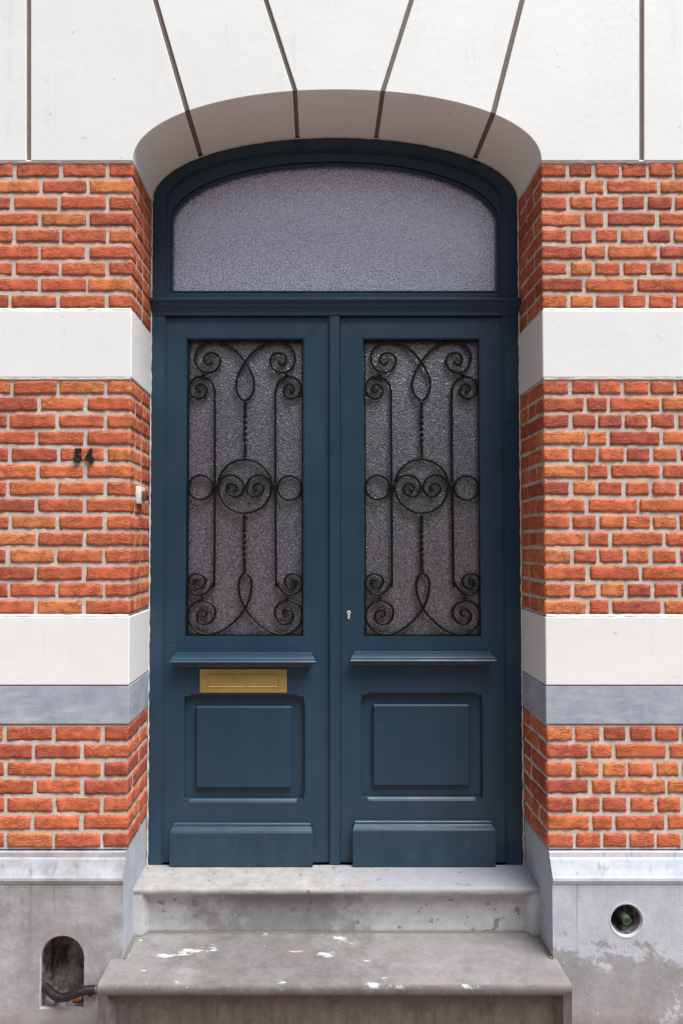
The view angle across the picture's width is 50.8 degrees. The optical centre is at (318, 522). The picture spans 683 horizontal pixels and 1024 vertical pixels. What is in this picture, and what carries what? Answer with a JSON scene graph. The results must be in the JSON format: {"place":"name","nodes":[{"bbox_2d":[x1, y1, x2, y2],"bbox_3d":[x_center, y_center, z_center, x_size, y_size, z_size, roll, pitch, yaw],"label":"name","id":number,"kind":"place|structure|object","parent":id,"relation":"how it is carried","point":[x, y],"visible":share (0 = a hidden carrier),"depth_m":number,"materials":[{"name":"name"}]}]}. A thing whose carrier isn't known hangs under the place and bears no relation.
{"place":"outdoors","nodes":[
{"label":"outdoors","id":0,"kind":"place"},
{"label":"pavement","id":1,"kind":"structure","parent":0,"visible":0},
{"bbox_2d":[97,865,571,1023],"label":"stone doorstep","id":2,"kind":"object","parent":1,"relation":"on","point":[332,944],"visible":0.99,"depth_m":2.57,"materials":[{"name":"grey stone"}]},
{"bbox_2d":[0,0,682,1023],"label":"brick house","id":3,"kind":"structure","parent":1,"relation":"on","point":[564,118],"depth_m":2.62,"materials":[{"name":"red brick"}]},
{"bbox_2d":[42,982,97,1002],"bbox_3d":[-0.871,1.642,2.510,0.207,0.055,0.051,0,-2,7],"label":"boot scraper","id":4,"kind":"object","parent":3,"relation":"attached to","point":[50,992],"visible":1,"depth_m":2.49,"materials":[{"name":"black paint"}]},
{"bbox_2d":[73,996,82,1001],"bbox_3d":[-0.851,1.686,2.547,0.036,0.028,0.028,0,-2,0],"label":"brick chip","id":5,"kind":"object","parent":3,"relation":"in","point":[79,999],"visible":0.58,"depth_m":2.54,"materials":[{"name":"brick"}]},
{"bbox_2d":[73,448,93,462],"bbox_3d":[-0.851,-0.241,2.605,0.074,0.054,0.006,0,-2,0],"label":"house number","id":6,"kind":"object","parent":3,"relation":"attached to","point":[91,457],"visible":1,"depth_m":2.60,"materials":[{"name":"black paint"}]},
{"bbox_2d":[135,486,148,504],"bbox_3d":[-0.664,-0.102,2.730,0.042,0.066,0.080,0,-2,0],"label":"doorbell","id":7,"kind":"object","parent":3,"relation":"attached to","point":[142,496],"visible":1,"depth_m":2.71,"materials":[{"name":"white plastic"}]},
{"bbox_2d":[146,136,524,866],"bbox_3d":[0.070,-0.116,2.931,1.525,2.959,0.129,0,-2,0],"label":"double door","id":8,"kind":"structure","parent":3,"relation":"attached to","point":[336,606],"depth_m":2.93,"materials":[{"name":"blue wood"}]},
{"bbox_2d":[163,317,328,866],"bbox_3d":[-0.289,0.261,2.906,0.667,2.203,0.103,0,-2,0],"label":"door leaf","id":9,"kind":"structure","parent":8,"relation":"in","point":[246,718],"depth_m":2.92,"materials":[{"name":"blue wood"}]},
{"bbox_2d":[340,317,505,866],"bbox_3d":[0.425,0.261,2.906,0.667,2.203,0.103,0,-2,0],"label":"door leaf","id":10,"kind":"structure","parent":8,"relation":"in","point":[422,718],"depth_m":2.92,"materials":[{"name":"blue wood"}]},
{"bbox_2d":[614,906,631,924],"bbox_3d":[1.084,1.396,2.568,0.031,0.046,0.087,0,-2,-6],"label":"pipe","id":11,"kind":"object","parent":3,"relation":"attached to","point":[623,915],"visible":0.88,"depth_m":2.54,"materials":[{"name":"green glass"}]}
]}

